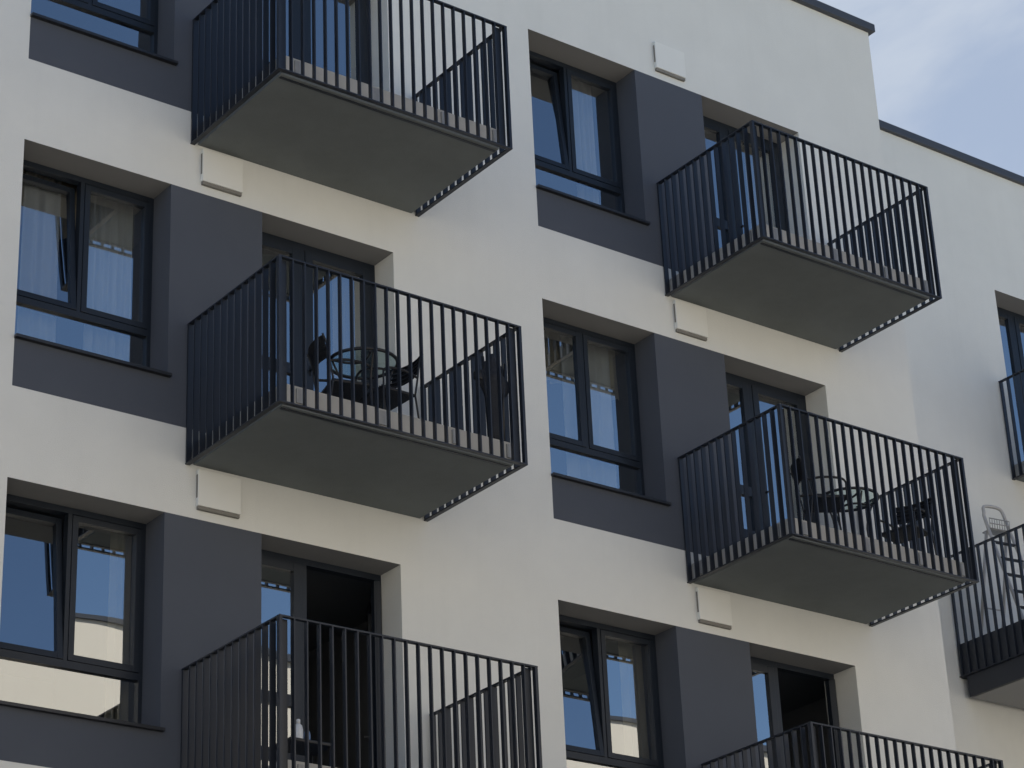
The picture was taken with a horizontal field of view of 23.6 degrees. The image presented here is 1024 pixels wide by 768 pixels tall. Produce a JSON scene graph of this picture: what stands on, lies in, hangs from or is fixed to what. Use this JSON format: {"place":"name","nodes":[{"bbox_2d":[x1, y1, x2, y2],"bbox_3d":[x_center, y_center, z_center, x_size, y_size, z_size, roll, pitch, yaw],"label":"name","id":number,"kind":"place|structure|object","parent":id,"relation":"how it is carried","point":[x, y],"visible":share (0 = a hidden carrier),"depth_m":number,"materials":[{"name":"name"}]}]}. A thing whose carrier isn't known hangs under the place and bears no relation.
{"place":"outdoors","nodes":[
{"label":"outdoors","id":0,"kind":"place"},
{"bbox_2d":[818,0,1023,176],"label":"sky","id":1,"kind":"structure","parent":0,"point":[949,73],"materials":[{"name":"blue"}]},
{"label":"pavement","id":2,"kind":"structure","parent":0,"visible":0},
{"bbox_2d":[0,0,1023,767],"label":"apartment building","id":3,"kind":"structure","parent":2,"relation":"on","point":[552,570],"depth_m":22.43,"materials":[{"name":"paint"}]},
{"bbox_2d":[17,170,61,342],"bbox_3d":[-3.902,-0.951,20.199,0.340,1.880,0.094,13,-29,-30],"label":"curtain","id":4,"kind":"object","parent":3,"relation":"hanging from","point":[40,243],"visible":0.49,"depth_m":20.25,"materials":[{"name":"fabric"}]},
{"bbox_2d":[20,170,76,239],"bbox_3d":[-3.765,-1.470,20.671,1.250,0.550,0.090,16,-31,-34],"label":"curtain","id":5,"kind":"object","parent":3,"relation":"hanging from","point":[63,224],"visible":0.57,"depth_m":20.64,"materials":[{"name":"fabric"}]},
{"bbox_2d":[0,494,164,731],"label":"window","id":6,"kind":"structure","parent":3,"relation":"in","point":[63,658],"depth_m":19.07,"materials":[{"name":"black metal"}]},
{"bbox_2d":[14,159,171,377],"bbox_3d":[-3.515,-0.948,20.126,1.389,1.815,0.514,16,-31,-34],"label":"window","id":7,"kind":"structure","parent":3,"relation":"in","point":[75,309],"depth_m":20.35,"materials":[{"name":"black metal"}]},
{"bbox_2d":[30,0,177,65],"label":"window","id":8,"kind":"structure","parent":3,"relation":"in","point":[149,26],"depth_m":21.36,"materials":[{"name":"black plastic"}]},
{"bbox_2d":[83,195,132,361],"bbox_3d":[-3.387,-0.808,20.551,0.420,1.880,0.108,16,-31,-34],"label":"curtain","id":9,"kind":"object","parent":3,"relation":"hanging from","point":[110,259],"visible":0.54,"depth_m":20.62,"materials":[{"name":"fabric"}]},
{"bbox_2d":[104,532,131,720],"bbox_3d":[-3.116,1.945,19.376,0.188,1.880,0.094,9,-28,-24],"label":"curtain","id":10,"kind":"object","parent":3,"relation":"hanging from","point":[117,691],"visible":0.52,"depth_m":19.41,"materials":[{"name":"fabric"}]},
{"bbox_2d":[196,469,240,518],"bbox_3d":[-2.376,0.892,19.814,0.404,0.345,0.040,16,-31,-34],"label":"vent box","id":11,"kind":"object","parent":3,"relation":"attached to","point":[218,494],"visible":1,"depth_m":19.79,"materials":[{"name":"beige paint"}]},
{"bbox_2d":[201,149,242,196],"bbox_3d":[-2.501,-1.819,21.093,0.404,0.345,0.040,16,-31,-34],"label":"vent box","id":12,"kind":"object","parent":3,"relation":"attached to","point":[221,172],"visible":1,"depth_m":21.07,"materials":[{"name":"beige paint"}]},
{"bbox_2d":[262,232,374,392],"bbox_3d":[-1.753,-0.166,21.335,1.373,2.344,0.133,16,-31,-34],"label":"balcony door","id":13,"kind":"structure","parent":3,"relation":"in","point":[293,249],"depth_m":21.66,"materials":[{"name":"black metal"}]},
{"bbox_2d":[269,0,367,83],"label":"balcony door","id":14,"kind":"structure","parent":3,"relation":"in","point":[296,3],"depth_m":22.85,"materials":[{"name":"black plastic"}]},
{"bbox_2d":[261,549,381,767],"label":"balcony door","id":15,"kind":"structure","parent":3,"relation":"in","point":[296,566],"depth_m":20.38,"materials":[{"name":"black metal"}]},
{"bbox_2d":[332,270,360,381],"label":"curtain","id":16,"kind":"object","parent":3,"relation":"hanging from","point":[346,319],"visible":0.17,"depth_m":22.01,"materials":[{"name":"fabric"}]},
{"bbox_2d":[190,0,512,216],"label":"balcony","id":17,"kind":"structure","parent":3,"relation":"attached to","point":[291,115],"depth_m":21.07,"materials":[{"name":"concrete"}]},
{"bbox_2d":[185,254,527,521],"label":"balcony","id":18,"kind":"structure","parent":3,"relation":"attached to","point":[281,432],"depth_m":19.72,"materials":[{"name":"concrete"}]},
{"bbox_2d":[307,333,373,406],"bbox_3d":[-1.415,0.038,19.949,0.468,0.772,0.444,8,-27,-21],"label":"wicker armchair","id":19,"kind":"object","parent":18,"relation":"on","point":[335,381],"visible":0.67,"depth_m":19.89,"materials":[{"name":"black wicker"}]},
{"bbox_2d":[326,346,396,409],"bbox_3d":[-1.212,0.111,19.996,0.600,0.649,0.600,-12,-27,20],"label":"round table","id":20,"kind":"object","parent":18,"relation":"on","point":[370,349],"visible":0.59,"depth_m":20.00,"materials":[{"name":"black metal"}]},
{"bbox_2d":[358,354,423,418],"bbox_3d":[-1.006,0.117,20.155,0.468,0.772,0.444,18,-32,-36],"label":"wicker armchair","id":21,"kind":"object","parent":18,"relation":"on","point":[393,387],"visible":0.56,"depth_m":20.12,"materials":[{"name":"black wicker"}]},
{"bbox_2d":[473,354,507,440],"bbox_3d":[-0.154,0.126,20.316,0.196,0.821,0.418,-14,-28,23],"label":"folded camp chair","id":22,"kind":"object","parent":18,"relation":"on","point":[494,393],"visible":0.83,"depth_m":20.26,"materials":[{"name":"fabric"}]},
{"bbox_2d":[180,614,542,767],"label":"balcony","id":23,"kind":"structure","parent":3,"relation":"attached to","point":[198,723],"depth_m":18.41,"materials":[{"name":"metal"}]},
{"bbox_2d":[276,736,330,766],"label":"side table","id":24,"kind":"object","parent":23,"relation":"on","point":[300,747],"visible":0.56,"depth_m":18.94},
{"bbox_2d":[296,719,302,737],"bbox_3d":[-1.659,2.702,19.013,0.074,0.205,0.074,16,-31,-34],"label":"bottle","id":25,"kind":"object","parent":24,"relation":"on","point":[299,730],"visible":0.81,"depth_m":18.99,"materials":[{"name":"white plastic"}]},
{"bbox_2d":[544,330,618,400],"bbox_3d":[0.521,-0.244,23.629,1.250,0.600,0.090,16,-31,-34],"label":"curtain","id":26,"kind":"object","parent":3,"relation":"hanging from","point":[553,358],"visible":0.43,"depth_m":23.57,"materials":[{"name":"fabric"}]},
{"bbox_2d":[571,78,598,203],"bbox_3d":[0.745,-2.323,24.780,0.252,1.880,0.098,12,-29,-28],"label":"curtain","id":27,"kind":"object","parent":3,"relation":"hanging from","point":[584,128],"visible":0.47,"depth_m":24.88,"materials":[{"name":"fabric"}]},
{"bbox_2d":[560,335,617,488],"bbox_3d":[0.734,0.350,23.406,0.591,1.880,0.098,14,-30,-31],"label":"curtain","id":28,"kind":"object","parent":3,"relation":"hanging from","point":[591,470],"visible":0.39,"depth_m":23.46,"materials":[{"name":"fabric"}]},
{"bbox_2d":[529,50,649,225],"bbox_3d":[0.621,-2.462,24.357,1.389,1.815,0.514,16,-31,-34],"label":"window","id":29,"kind":"structure","parent":3,"relation":"in","point":[567,169],"depth_m":24.59,"materials":[{"name":"black plastic"}]},
{"bbox_2d":[543,317,671,505],"bbox_3d":[0.774,0.232,23.044,1.389,1.815,0.420,16,-31,-34],"label":"window","id":30,"kind":"structure","parent":3,"relation":"in","point":[584,446],"depth_m":23.29,"materials":[{"name":"black plastic"}]},
{"bbox_2d":[559,615,663,767],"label":"window","id":31,"kind":"structure","parent":3,"relation":"in","point":[597,676],"depth_m":22.09,"materials":[{"name":"black metal"}]},
{"bbox_2d":[618,641,648,758],"bbox_3d":[1.120,3.136,22.313,0.270,1.880,0.094,12,-29,-29],"label":"curtain","id":32,"kind":"object","parent":3,"relation":"hanging from","point":[633,706],"visible":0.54,"depth_m":22.42,"materials":[{"name":"fabric"}]},
{"bbox_2d":[652,41,685,81],"bbox_3d":[1.627,-3.334,25.320,0.404,0.345,0.040,16,-31,-34],"label":"vent box","id":33,"kind":"object","parent":3,"relation":"attached to","point":[669,61],"visible":1,"depth_m":25.29,"materials":[{"name":"beige paint"}]},
{"bbox_2d":[673,299,707,340],"bbox_3d":[1.752,-0.624,24.040,0.404,0.345,0.040,16,-31,-34],"label":"vent box","id":34,"kind":"object","parent":3,"relation":"attached to","point":[690,320],"visible":1,"depth_m":24.01,"materials":[{"name":"beige paint"}]},
{"bbox_2d":[695,587,732,629],"bbox_3d":[1.877,2.087,22.761,0.404,0.345,0.040,16,-31,-34],"label":"vent box","id":35,"kind":"object","parent":3,"relation":"attached to","point":[713,608],"visible":1,"depth_m":22.73,"materials":[{"name":"beige paint"}]},
{"bbox_2d":[703,116,785,243],"bbox_3d":[2.383,-1.679,25.567,1.373,2.344,0.133,16,-31,-34],"label":"balcony door","id":36,"kind":"structure","parent":3,"relation":"in","point":[721,130],"depth_m":25.90,"materials":[{"name":"black plastic"}]},
{"bbox_2d":[743,145,773,228],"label":"curtain","id":37,"kind":"object","parent":3,"relation":"hanging from","point":[763,187],"visible":0.08,"depth_m":26.25,"materials":[{"name":"fabric"}]},
{"bbox_2d":[725,372,815,537],"bbox_3d":[2.508,1.031,24.288,1.373,2.344,0.133,16,-31,-34],"label":"balcony door","id":38,"kind":"structure","parent":3,"relation":"in","point":[750,391],"depth_m":24.61,"materials":[{"name":"black metal"}]},
{"bbox_2d":[750,656,840,767],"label":"balcony door","id":39,"kind":"structure","parent":3,"relation":"in","point":[770,669],"depth_m":23.37,"materials":[{"name":"black plastic"}]},
{"bbox_2d":[656,120,941,351],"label":"balcony","id":40,"kind":"structure","parent":3,"relation":"attached to","point":[762,273],"depth_m":23.97,"materials":[{"name":"concrete"}]},
{"bbox_2d":[677,403,978,626],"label":"balcony","id":41,"kind":"structure","parent":3,"relation":"attached to","point":[791,560],"depth_m":22.66,"materials":[{"name":"concrete"}]},
{"bbox_2d":[790,456,851,532],"bbox_3d":[2.842,1.092,22.597,0.468,0.772,0.444,0,-25,-5],"label":"wicker armchair","id":42,"kind":"object","parent":41,"relation":"on","point":[819,496],"visible":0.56,"depth_m":22.56,"materials":[{"name":"black wicker"}]},
{"bbox_2d":[826,486,879,537],"bbox_3d":[3.203,1.378,23.111,0.600,0.649,0.600,-12,-27,20],"label":"round table","id":43,"kind":"object","parent":41,"relation":"on","point":[854,495],"visible":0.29,"depth_m":23.16,"materials":[{"name":"black metal"}]},
{"bbox_2d":[880,497,936,554],"bbox_3d":[3.786,1.431,23.407,0.444,0.772,0.468,-21,-31,33],"label":"wicker armchair","id":44,"kind":"object","parent":41,"relation":"on","point":[908,527],"visible":0.47,"depth_m":23.43,"materials":[{"name":"black wicker"}]},
{"bbox_2d":[701,721,1003,767],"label":"balcony","id":45,"kind":"structure","parent":3,"relation":"attached to","point":[993,762],"depth_m":21.29,"materials":[{"name":"metal"}]},
{"bbox_2d":[951,524,1023,708],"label":"balcony","id":46,"kind":"structure","parent":3,"relation":"attached to","point":[991,666],"depth_m":26.53,"materials":[{"name":"metal"}]},
{"bbox_2d":[979,505,1023,636],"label":"stepladder","id":47,"kind":"object","parent":46,"relation":"on","point":[990,531],"visible":0.73,"depth_m":27.27,"materials":[{"name":"metal"}]},
{"bbox_2d":[997,307,1023,455],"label":"balcony door","id":48,"kind":"structure","parent":3,"relation":"in","point":[1012,320],"depth_m":30.14,"materials":[{"name":"black metal"}]},
{"bbox_2d":[998,369,1023,481],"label":"balcony","id":49,"kind":"structure","parent":3,"relation":"attached to","point":[1017,470],"depth_m":28.80,"materials":[{"name":"metal"}]}
]}

